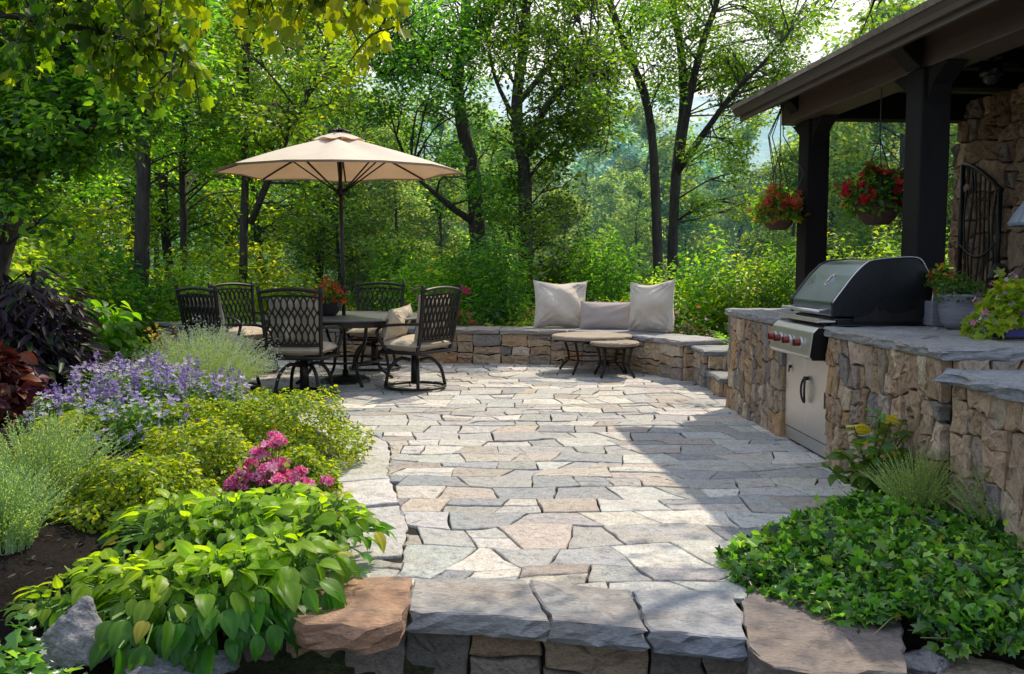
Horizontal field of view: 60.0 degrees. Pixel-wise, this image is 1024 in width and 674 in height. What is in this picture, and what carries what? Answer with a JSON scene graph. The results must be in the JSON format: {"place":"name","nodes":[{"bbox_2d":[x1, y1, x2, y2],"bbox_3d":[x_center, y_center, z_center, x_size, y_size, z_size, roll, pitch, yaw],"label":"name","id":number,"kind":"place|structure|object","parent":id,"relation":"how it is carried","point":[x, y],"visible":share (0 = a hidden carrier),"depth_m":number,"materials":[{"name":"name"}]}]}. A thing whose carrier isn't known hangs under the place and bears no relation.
{"place":"outdoors","nodes":[
{"label":"outdoors","id":0,"kind":"place"},
{"bbox_2d":[0,453,78,554],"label":"feathery grass","id":1,"kind":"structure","parent":0,"point":[19,525],"depth_m":3.59,"materials":[{"name":"green plant"}]},
{"bbox_2d":[0,375,327,673],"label":"flower bed ground","id":2,"kind":"structure","parent":0,"point":[21,566],"depth_m":3.53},
{"bbox_2d":[0,339,53,426],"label":"coleus","id":3,"kind":"object","parent":2,"relation":"on","point":[20,389],"visible":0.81,"depth_m":6.47,"materials":[{"name":"red plant"}]},
{"bbox_2d":[1,574,107,624],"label":"hosta","id":4,"kind":"object","parent":2,"relation":"on","point":[43,615],"visible":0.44,"depth_m":3.26,"materials":[{"name":"green plant"}]},
{"bbox_2d":[0,260,119,401],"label":"purple shrub","id":5,"kind":"object","parent":2,"relation":"on","point":[45,329],"visible":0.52,"depth_m":7.31,"materials":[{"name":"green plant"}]},
{"bbox_2d":[13,387,116,431],"bbox_3d":[-3.199,0.526,6.326,0.574,0.337,0.679,3,5,31],"label":"flower mound","id":6,"kind":"object","parent":2,"relation":"on","point":[53,408],"visible":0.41,"depth_m":6.23,"materials":[{"name":"purple plant"}]},
{"bbox_2d":[0,402,141,517],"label":"feathery grass","id":7,"kind":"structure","parent":2,"relation":"on","point":[65,474],"depth_m":4.10,"materials":[{"name":"green plant"}]},
{"bbox_2d":[35,595,109,669],"bbox_3d":[-1.500,1.007,3.069,0.251,0.219,0.206,0,5,-6],"label":"boulder","id":8,"kind":"object","parent":2,"relation":"on","point":[69,632],"visible":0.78,"depth_m":3.01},
{"bbox_2d":[29,540,166,631],"bbox_3d":[-1.525,0.936,3.402,0.566,0.281,0.562,0,5,0],"label":"hosta","id":9,"kind":"object","parent":2,"relation":"on","point":[59,607],"visible":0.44,"depth_m":3.30,"materials":[{"name":"green plant"}]},
{"bbox_2d":[62,298,156,381],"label":"leafy plant","id":10,"kind":"object","parent":2,"relation":"on","point":[123,325],"visible":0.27,"depth_m":8.84,"materials":[{"name":"green plant"}]},
{"bbox_2d":[0,0,243,292],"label":"dark tree","id":11,"kind":"object","parent":2,"relation":"on","point":[90,121],"visible":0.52,"depth_m":7.45,"materials":[{"name":"green plant"}]},
{"bbox_2d":[67,389,201,453],"bbox_3d":[-2.469,0.538,5.688,0.789,0.405,0.807,4,6,38],"label":"flower mound","id":12,"kind":"object","parent":2,"relation":"on","point":[130,421],"visible":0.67,"depth_m":5.59,"materials":[{"name":"purple plant"}]},
{"bbox_2d":[46,450,229,536],"bbox_3d":[-1.739,0.722,4.168,0.845,0.344,0.669,-1,5,-12],"label":"golden shrub","id":13,"kind":"object","parent":2,"relation":"on","point":[98,495],"visible":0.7,"depth_m":4.05,"materials":[{"name":"green plant"}]},
{"bbox_2d":[57,546,232,673],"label":"hosta","id":14,"kind":"object","parent":2,"relation":"on","point":[117,636],"visible":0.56,"depth_m":3.11,"materials":[{"name":"green plant"}]},
{"bbox_2d":[90,353,212,418],"bbox_3d":[-2.800,0.382,6.968,0.984,0.509,1.059,-4,6,-40],"label":"flower mound","id":15,"kind":"object","parent":2,"relation":"on","point":[141,387],"visible":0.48,"depth_m":6.82,"materials":[{"name":"purple plant"}]},
{"bbox_2d":[97,488,233,560],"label":"hosta","id":16,"kind":"object","parent":2,"relation":"on","point":[150,517],"visible":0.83,"depth_m":3.71,"materials":[{"name":"green plant"}]},
{"bbox_2d":[123,416,265,492],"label":"golden shrub","id":17,"kind":"object","parent":2,"relation":"on","point":[184,439],"visible":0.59,"depth_m":4.75,"materials":[{"name":"green plant"}]},
{"bbox_2d":[126,314,286,400],"bbox_3d":[-2.816,0.197,8.186,1.384,0.806,1.246,-2,5,-21],"label":"silver sage","id":18,"kind":"object","parent":2,"relation":"on","point":[211,360],"visible":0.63,"depth_m":8.11,"materials":[{"name":"green plant"}]},
{"bbox_2d":[154,486,291,547],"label":"hosta","id":19,"kind":"object","parent":2,"relation":"on","point":[219,538],"visible":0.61,"depth_m":3.81,"materials":[{"name":"green plant"}]},
{"bbox_2d":[132,535,321,673],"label":"hosta","id":20,"kind":"object","parent":2,"relation":"on","point":[205,617],"visible":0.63,"depth_m":3.15,"materials":[{"name":"green plant"}]},
{"bbox_2d":[189,396,303,459],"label":"golden shrub","id":21,"kind":"object","parent":2,"relation":"on","point":[236,406],"visible":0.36,"depth_m":5.70,"materials":[{"name":"green plant"}]},
{"bbox_2d":[220,430,333,502],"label":"pink flower","id":22,"kind":"object","parent":2,"relation":"on","point":[271,471],"visible":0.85,"depth_m":4.50,"materials":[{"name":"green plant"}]},
{"bbox_2d":[226,481,340,538],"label":"hosta","id":23,"kind":"object","parent":2,"relation":"on","point":[300,487],"visible":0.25,"depth_m":4.08,"materials":[{"name":"green plant"}]},
{"bbox_2d":[214,523,371,645],"bbox_3d":[-0.922,0.928,3.478,0.682,0.335,0.680,-3,5,-31],"label":"hosta","id":24,"kind":"object","parent":2,"relation":"on","point":[285,584],"visible":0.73,"depth_m":3.33,"materials":[{"name":"green plant"}]},
{"bbox_2d":[222,384,377,469],"bbox_3d":[-1.411,0.574,5.777,1.019,0.529,0.951,-2,5,-26],"label":"golden shrub","id":25,"kind":"object","parent":2,"relation":"on","point":[337,432],"visible":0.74,"depth_m":5.65,"materials":[{"name":"green plant"}]},
{"bbox_2d":[266,444,343,493],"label":"golden shrub","id":26,"kind":"object","parent":2,"relation":"on","point":[306,457],"visible":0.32,"depth_m":4.97,"materials":[{"name":"green plant"}]},
{"bbox_2d":[243,491,396,565],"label":"hosta","id":27,"kind":"object","parent":2,"relation":"on","point":[351,522],"visible":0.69,"depth_m":3.81,"materials":[{"name":"green plant"}]},
{"bbox_2d":[0,0,418,120],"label":"maple tree","id":28,"kind":"object","parent":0,"point":[48,26],"visible":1,"depth_m":4.42,"materials":[{"name":"green plant"}]},
{"bbox_2d":[2,287,706,673],"bbox_3d":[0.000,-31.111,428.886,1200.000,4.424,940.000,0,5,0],"label":"ground","id":29,"kind":"structure","parent":0,"point":[306,663],"depth_m":3.41,"materials":[{"name":"brown soil"}]},
{"bbox_2d":[0,612,65,673],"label":"ground cover","id":30,"kind":"object","parent":29,"relation":"on","point":[13,639],"visible":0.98,"depth_m":2.89,"materials":[{"name":"green plant"}]},
{"bbox_2d":[9,195,139,307],"bbox_3d":[-7.288,-0.978,13.959,2.859,2.443,2.853,5,6,45],"label":"woodland shrub","id":31,"kind":"object","parent":29,"relation":"on","point":[64,205],"visible":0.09,"depth_m":13.99,"materials":[{"name":"green plant"}]},
{"bbox_2d":[24,238,156,348],"bbox_3d":[-6.223,-0.423,12.547,2.260,1.939,2.376,-3,5,-32],"label":"woodland shrub","id":32,"kind":"object","parent":29,"relation":"on","point":[84,280],"visible":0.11,"depth_m":12.45,"materials":[{"name":"green plant"}]},
{"bbox_2d":[18,12,165,255],"bbox_3d":[-10.140,-4.702,18.692,5.277,9.324,5.060,0,5,6],"label":"woodland tree","id":33,"kind":"object","parent":29,"relation":"on","point":[84,195],"visible":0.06,"depth_m":18.75,"materials":[{"name":"green plant"}]},
{"bbox_2d":[23,187,165,297],"bbox_3d":[-7.756,-1.290,15.922,3.079,2.784,3.072,1,5,7],"label":"woodland shrub","id":34,"kind":"object","parent":29,"relation":"on","point":[124,230],"visible":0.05,"depth_m":15.86,"materials":[{"name":"green plant"}]},
{"bbox_2d":[14,134,177,278],"bbox_3d":[-10.646,-3.545,21.817,4.737,7.025,4.273,4,6,44],"label":"woodland tree","id":35,"kind":"object","parent":29,"relation":"on","point":[118,172],"visible":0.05,"depth_m":21.73,"materials":[{"name":"green plant"}]},
{"bbox_2d":[57,234,175,312],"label":"woodland shrub","id":36,"kind":"object","parent":29,"relation":"on","point":[124,267],"visible":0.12,"depth_m":13.84,"materials":[{"name":"green plant"}]},
{"bbox_2d":[53,0,277,280],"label":"woodland tree","id":37,"kind":"object","parent":29,"relation":"on","point":[166,240],"visible":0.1,"depth_m":23.62,"materials":[{"name":"green plant"}]},
{"bbox_2d":[110,0,257,295],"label":"woodland tree","id":38,"kind":"object","parent":29,"relation":"on","point":[144,182],"visible":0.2,"depth_m":14.79,"materials":[{"name":"green plant"}]},
{"bbox_2d":[115,0,281,283],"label":"woodland tree","id":39,"kind":"object","parent":29,"relation":"on","point":[182,179],"visible":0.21,"depth_m":16.10,"materials":[{"name":"green plant"}]},
{"bbox_2d":[142,236,265,319],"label":"woodland shrub","id":40,"kind":"object","parent":29,"relation":"on","point":[216,261],"visible":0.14,"depth_m":14.39,"materials":[{"name":"green plant"}]},
{"bbox_2d":[134,24,303,282],"bbox_3d":[-8.336,-4.766,25.698,5.542,9.678,6.143,-2,5,-25],"label":"woodland tree","id":41,"kind":"object","parent":29,"relation":"on","point":[188,235],"visible":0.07,"depth_m":25.35,"materials":[{"name":"green plant"}]},
{"bbox_2d":[211,228,315,302],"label":"woodland shrub","id":42,"kind":"object","parent":29,"relation":"on","point":[255,268],"visible":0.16,"depth_m":15.81,"materials":[{"name":"green plant"}]},
{"bbox_2d":[187,0,353,288],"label":"woodland tree","id":43,"kind":"object","parent":29,"relation":"on","point":[257,229],"visible":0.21,"depth_m":23.39,"materials":[{"name":"green plant"}]},
{"bbox_2d":[180,0,390,300],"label":"woodland tree","id":44,"kind":"object","parent":29,"relation":"on","point":[320,73],"visible":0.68,"depth_m":14.84,"materials":[{"name":"green plant"}]},
{"bbox_2d":[199,9,418,287],"bbox_3d":[-5.439,-5.246,24.539,5.638,10.588,5.880,-4,6,-39],"label":"woodland tree","id":45,"kind":"object","parent":29,"relation":"on","point":[321,223],"visible":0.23,"depth_m":24.14,"materials":[{"name":"green plant"}]},
{"bbox_2d":[289,180,385,310],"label":"tree","id":46,"kind":"object","parent":29,"relation":"on","point":[358,192],"visible":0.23,"depth_m":24.54,"materials":[{"name":"green plant"}]},
{"bbox_2d":[277,19,449,298],"bbox_3d":[-4.261,-4.704,25.630,4.784,9.551,4.587,4,6,41],"label":"woodland tree","id":47,"kind":"object","parent":29,"relation":"on","point":[368,135],"visible":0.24,"depth_m":25.26,"materials":[{"name":"green plant"}]},
{"bbox_2d":[339,120,442,310],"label":"tree","id":48,"kind":"object","parent":29,"relation":"on","point":[395,189],"visible":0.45,"depth_m":23.60,"materials":[{"name":"green plant"}]},
{"bbox_2d":[341,0,535,296],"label":"shade tree","id":49,"kind":"object","parent":29,"relation":"on","point":[407,57],"visible":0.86,"depth_m":15.63,"materials":[{"name":"green plant"}]},
{"bbox_2d":[237,620,746,673],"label":"step wall","id":50,"kind":"structure","parent":29,"relation":"on","point":[450,654],"depth_m":3.34,"materials":[{"name":"stone"}]},
{"bbox_2d":[293,577,412,654],"bbox_3d":[-0.619,1.049,3.385,0.469,0.106,0.548,0,5,0],"label":"cap stone","id":51,"kind":"object","parent":50,"relation":"on","point":[373,616],"visible":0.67,"depth_m":3.20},
{"bbox_2d":[405,579,550,641],"bbox_3d":[-0.135,1.050,3.441,0.556,0.092,0.448,0,5,0],"label":"cap stone","id":52,"kind":"object","parent":50,"relation":"on","point":[505,608],"visible":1,"depth_m":3.32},
{"bbox_2d":[530,579,649,651],"bbox_3d":[0.282,1.052,3.384,0.419,0.092,0.513,0,5,0],"label":"cap stone","id":53,"kind":"object","parent":50,"relation":"on","point":[608,618],"visible":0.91,"depth_m":3.25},
{"bbox_2d":[632,590,747,660],"bbox_3d":[0.674,1.063,3.297,0.414,0.094,0.482,0,5,0],"label":"cap stone","id":54,"kind":"object","parent":50,"relation":"on","point":[701,624],"visible":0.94,"depth_m":3.19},
{"bbox_2d":[740,590,906,673],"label":"cap stone","id":55,"kind":"object","parent":50,"relation":"on","point":[782,637],"visible":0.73,"depth_m":3.04,"materials":[{"name":"stone"}]},
{"bbox_2d":[446,107,544,310],"bbox_3d":[-0.471,-3.119,23.928,2.866,6.218,2.704,-3,5,-32],"label":"tree","id":56,"kind":"object","parent":29,"relation":"on","point":[491,116],"visible":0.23,"depth_m":23.64,"materials":[{"name":"green plant"}]},
{"bbox_2d":[454,0,653,300],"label":"shade tree","id":57,"kind":"object","parent":29,"relation":"on","point":[584,61],"visible":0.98,"depth_m":14.84,"materials":[{"name":"green plant"}]},
{"bbox_2d":[538,124,639,285],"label":"tree","id":58,"kind":"object","parent":29,"relation":"on","point":[607,187],"visible":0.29,"depth_m":32.73,"materials":[{"name":"green plant"}]},
{"bbox_2d":[582,0,691,284],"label":"slender tree","id":59,"kind":"object","parent":29,"relation":"on","point":[643,10],"visible":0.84,"depth_m":18.48,"materials":[{"name":"green plant"}]},
{"bbox_2d":[609,167,668,284],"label":"tree","id":60,"kind":"object","parent":29,"relation":"on","point":[638,189],"visible":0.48,"depth_m":26.72,"materials":[{"name":"green plant"}]},
{"bbox_2d":[589,95,702,305],"bbox_3d":[4.590,-3.972,30.237,4.228,8.380,4.480,3,5,32],"label":"tree","id":61,"kind":"object","parent":29,"relation":"on","point":[640,122],"visible":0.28,"depth_m":29.71,"materials":[{"name":"green plant"}]},
{"bbox_2d":[696,112,794,305],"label":"tree","id":62,"kind":"object","parent":29,"relation":"on","point":[711,184],"visible":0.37,"depth_m":31.54,"materials":[{"name":"green plant"}]},
{"bbox_2d":[641,0,850,297],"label":"slender tree","id":63,"kind":"object","parent":29,"relation":"on","point":[739,74],"visible":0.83,"depth_m":19.22,"materials":[{"name":"green plant"}]},
{"bbox_2d":[736,136,857,297],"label":"tree","id":64,"kind":"object","parent":29,"relation":"on","point":[789,160],"visible":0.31,"depth_m":23.57,"materials":[{"name":"green plant"}]},
{"bbox_2d":[773,32,899,265],"bbox_3d":[9.921,-4.537,26.671,4.380,9.264,4.640,0,5,-1],"label":"tree","id":65,"kind":"object","parent":29,"relation":"on","point":[832,213],"visible":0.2,"depth_m":25.93,"materials":[{"name":"green plant"}]},
{"bbox_2d":[828,0,956,267],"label":"tree","id":66,"kind":"object","parent":29,"relation":"on","point":[834,131],"visible":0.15,"depth_m":24.47,"materials":[{"name":"green plant"}]},
{"bbox_2d":[948,83,1023,324],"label":"stone wall","id":67,"kind":"structure","parent":29,"relation":"on","point":[990,136],"depth_m":7.67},
{"bbox_2d":[956,162,1002,296],"bbox_3d":[4.116,-0.949,7.818,0.044,1.240,0.642,0,5,-2],"label":"iron trellis","id":68,"kind":"object","parent":67,"relation":"attached to","point":[961,245],"visible":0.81,"depth_m":7.82,"materials":[{"name":"metal"}]},
{"bbox_2d":[390,165,469,295],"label":"tree","id":69,"kind":"object","parent":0,"point":[446,187],"visible":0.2,"depth_m":25.54,"materials":[{"name":"green plant"}]},
{"bbox_2d":[20,112,951,277],"bbox_3d":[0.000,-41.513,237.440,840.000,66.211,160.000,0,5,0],"label":"hills","id":70,"kind":"structure","parent":0,"point":[763,154],"depth_m":274.22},
{"bbox_2d":[253,71,779,127],"bbox_3d":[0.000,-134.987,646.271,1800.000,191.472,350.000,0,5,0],"label":"hills","id":71,"kind":"structure","parent":0,"point":[697,101],"depth_m":753.09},
{"bbox_2d":[233,358,858,610],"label":"patio","id":72,"kind":"structure","parent":0,"point":[612,478],"depth_m":5.50,"materials":[{"name":"stone"}]},
{"bbox_2d":[174,285,267,389],"bbox_3d":[-2.999,-0.002,9.252,0.691,1.088,0.726,3,6,34],"label":"patio chair","id":73,"kind":"object","parent":72,"relation":"on","point":[203,306],"visible":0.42,"depth_m":8.99,"materials":[{"name":"metal"}]},
{"bbox_2d":[207,281,278,372],"bbox_3d":[-3.206,-0.126,10.795,0.726,1.088,0.691,4,6,38],"label":"patio chair","id":74,"kind":"object","parent":72,"relation":"on","point":[255,330],"visible":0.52,"depth_m":10.92,"materials":[{"name":"metal"}]},
{"bbox_2d":[256,286,343,398],"bbox_3d":[-2.073,0.036,8.778,0.691,1.088,0.726,0,5,6],"label":"patio chair","id":75,"kind":"object","parent":72,"relation":"on","point":[296,326],"visible":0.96,"depth_m":8.51,"materials":[{"name":"metal"}]},
{"bbox_2d":[258,311,416,387],"bbox_3d":[-1.870,0.133,9.943,1.868,0.757,1.868,0,5,0],"label":"dining table","id":76,"kind":"object","parent":72,"relation":"on","point":[365,320],"visible":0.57,"depth_m":9.53,"materials":[{"name":"metal"}]},
{"bbox_2d":[212,127,463,384],"bbox_3d":[-1.889,-0.893,9.816,2.518,2.820,2.518,1,5,14],"label":"patio umbrella","id":77,"kind":"object","parent":72,"relation":"on","point":[339,156],"visible":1,"depth_m":9.78,"materials":[{"name":"fabric"}]},
{"bbox_2d":[346,281,405,370],"bbox_3d":[-1.718,-0.151,11.107,0.691,1.088,0.726,0,5,4],"label":"patio chair","id":78,"kind":"object","parent":72,"relation":"on","point":[372,339],"visible":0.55,"depth_m":11.35,"materials":[{"name":"metal"}]},
{"bbox_2d":[375,284,462,391],"bbox_3d":[-0.992,-0.007,9.311,0.726,1.088,0.691,3,6,34],"label":"patio chair","id":79,"kind":"object","parent":72,"relation":"on","point":[432,327],"visible":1,"depth_m":9.15,"materials":[{"name":"metal"}]},
{"bbox_2d":[138,320,728,380],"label":"seat wall","id":80,"kind":"structure","parent":72,"relation":"on","point":[663,354],"depth_m":11.68,"materials":[{"name":"stone"}]},
{"bbox_2d":[533,280,586,327],"bbox_3d":[0.660,-0.445,12.068,0.749,0.680,0.400,1,-9,-4],"label":"throw pillow","id":81,"kind":"object","parent":80,"relation":"on","point":[558,305],"visible":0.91,"depth_m":11.96,"materials":[{"name":"fabric"}]},
{"bbox_2d":[580,301,629,329],"bbox_3d":[1.270,-0.286,11.817,0.730,0.390,0.210,1,-7,12],"label":"throw pillow","id":82,"kind":"object","parent":80,"relation":"on","point":[605,315],"visible":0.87,"depth_m":11.74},
{"bbox_2d":[628,279,674,331],"bbox_3d":[1.780,-0.389,11.328,0.670,0.689,0.410,-4,-11,40],"label":"throw pillow","id":83,"kind":"object","parent":80,"relation":"on","point":[651,308],"visible":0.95,"depth_m":11.16,"materials":[{"name":"fabric"}]},
{"bbox_2d":[690,345,728,397],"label":"stone steps","id":84,"kind":"structure","parent":72,"relation":"on","point":[710,367],"depth_m":9.36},
{"bbox_2d":[768,256,933,457],"bbox_3d":[2.324,0.119,6.249,0.871,1.363,0.860,0,5,-2],"label":"gas grill","id":85,"kind":"object","parent":72,"relation":"on","point":[878,292],"visible":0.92,"depth_m":5.93,"materials":[{"name":"metal"}]},
{"bbox_2d":[785,354,805,432],"bbox_3d":[2.066,0.395,6.476,0.046,0.553,0.380,0,5,-2],"label":"cabinet door","id":86,"kind":"structure","parent":85,"relation":"in","point":[795,371],"depth_m":6.48,"materials":[{"name":"metal"}]},
{"bbox_2d":[800,359,829,444],"bbox_3d":[2.066,0.427,6.072,0.070,0.553,0.415,0,5,-2],"label":"cabinet door","id":87,"kind":"structure","parent":85,"relation":"in","point":[814,382],"depth_m":6.08,"materials":[{"name":"metal"}]},
{"bbox_2d":[725,308,1023,502],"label":"grill island","id":88,"kind":"structure","parent":72,"relation":"on","point":[893,370],"depth_m":5.22,"materials":[{"name":"stone"}]},
{"bbox_2d":[933,272,987,327],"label":"potted herb","id":89,"kind":"object","parent":88,"relation":"on","point":[956,305],"visible":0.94,"depth_m":5.48,"materials":[{"name":"ceramic"}]},
{"bbox_2d":[957,267,1023,339],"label":"flowering plant","id":90,"kind":"object","parent":88,"relation":"on","point":[998,312],"visible":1,"depth_m":4.73,"materials":[{"name":"green plant"}]},
{"bbox_2d":[730,0,1023,317],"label":"pavilion","id":91,"kind":"structure","parent":72,"relation":"on","point":[921,64],"depth_m":6.09,"materials":[{"name":"wood"}]},
{"bbox_2d":[746,103,810,229],"bbox_3d":[2.456,-1.564,8.156,0.593,1.152,0.579,0,5,0],"label":"hanging basket","id":92,"kind":"object","parent":91,"relation":"hanging from","point":[779,208],"visible":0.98,"depth_m":8.08,"materials":[{"name":"metal"}]},
{"bbox_2d":[834,88,903,224],"bbox_3d":[2.770,-1.358,6.672,0.615,1.020,0.572,0,5,0],"label":"hanging basket","id":93,"kind":"object","parent":91,"relation":"hanging from","point":[876,198],"visible":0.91,"depth_m":6.58,"materials":[{"name":"metal"}]},
{"bbox_2d":[933,368,1023,551],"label":"side counter","id":94,"kind":"object","parent":72,"relation":"on","point":[987,427],"visible":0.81,"depth_m":3.97,"materials":[{"name":"stone"}]},
{"bbox_2d":[204,0,920,96],"label":"sky","id":95,"kind":"structure","parent":0,"point":[846,26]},
{"bbox_2d":[743,516,1023,669],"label":"ivy bed ground","id":96,"kind":"structure","parent":0,"point":[911,641],"depth_m":3.22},
{"bbox_2d":[713,480,1023,664],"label":"ivy","id":97,"kind":"object","parent":96,"relation":"on","point":[904,550],"visible":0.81,"depth_m":3.48,"materials":[{"name":"green plant"}]},
{"bbox_2d":[819,409,918,493],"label":"young shrub","id":98,"kind":"object","parent":96,"relation":"on","point":[855,478],"visible":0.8,"depth_m":4.65,"materials":[{"name":"green plant"}]},
{"bbox_2d":[856,440,967,514],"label":"ornamental grass","id":99,"kind":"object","parent":96,"relation":"on","point":[918,490],"depth_m":4.32,"materials":[{"name":"green plant"}]},
{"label":"garden bed ground","id":100,"kind":"structure","parent":0,"visible":0},
{"bbox_2d":[355,222,425,310],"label":"garden shrub","id":101,"kind":"object","parent":100,"relation":"on","point":[388,250],"visible":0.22,"depth_m":14.82,"materials":[{"name":"green plant"}]},
{"bbox_2d":[372,237,466,311],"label":"garden shrub","id":102,"kind":"object","parent":100,"relation":"on","point":[430,281],"visible":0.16,"depth_m":13.81,"materials":[{"name":"green plant"}]},
{"bbox_2d":[434,231,501,325],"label":"garden shrub","id":103,"kind":"object","parent":100,"relation":"on","point":[467,283],"visible":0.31,"depth_m":13.36,"materials":[{"name":"green plant"}]},
{"bbox_2d":[463,221,534,325],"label":"garden shrub","id":104,"kind":"object","parent":100,"relation":"on","point":[496,279],"visible":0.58,"depth_m":12.83,"materials":[{"name":"green plant"}]},
{"bbox_2d":[550,218,629,326],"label":"garden shrub","id":105,"kind":"object","parent":100,"relation":"on","point":[579,265],"visible":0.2,"depth_m":14.43,"materials":[{"name":"green plant"}]},
{"bbox_2d":[584,230,646,301],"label":"garden shrub","id":106,"kind":"object","parent":100,"relation":"on","point":[606,291],"visible":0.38,"depth_m":13.46,"materials":[{"name":"green plant"}]},
{"bbox_2d":[662,224,763,337],"bbox_3d":[2.935,-0.733,13.139,1.712,1.872,1.699,-1,5,-14],"label":"garden shrub","id":107,"kind":"object","parent":100,"relation":"on","point":[706,272],"visible":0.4,"depth_m":12.97,"materials":[{"name":"green plant"}]},
{"bbox_2d":[695,243,791,339],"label":"garden shrub","id":108,"kind":"object","parent":100,"relation":"on","point":[741,296],"visible":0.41,"depth_m":12.41,"materials":[{"name":"green plant"}]},
{"bbox_2d":[752,239,795,307],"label":"garden shrub","id":109,"kind":"object","parent":100,"relation":"on","point":[790,270],"visible":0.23,"depth_m":12.28,"materials":[{"name":"green plant"}]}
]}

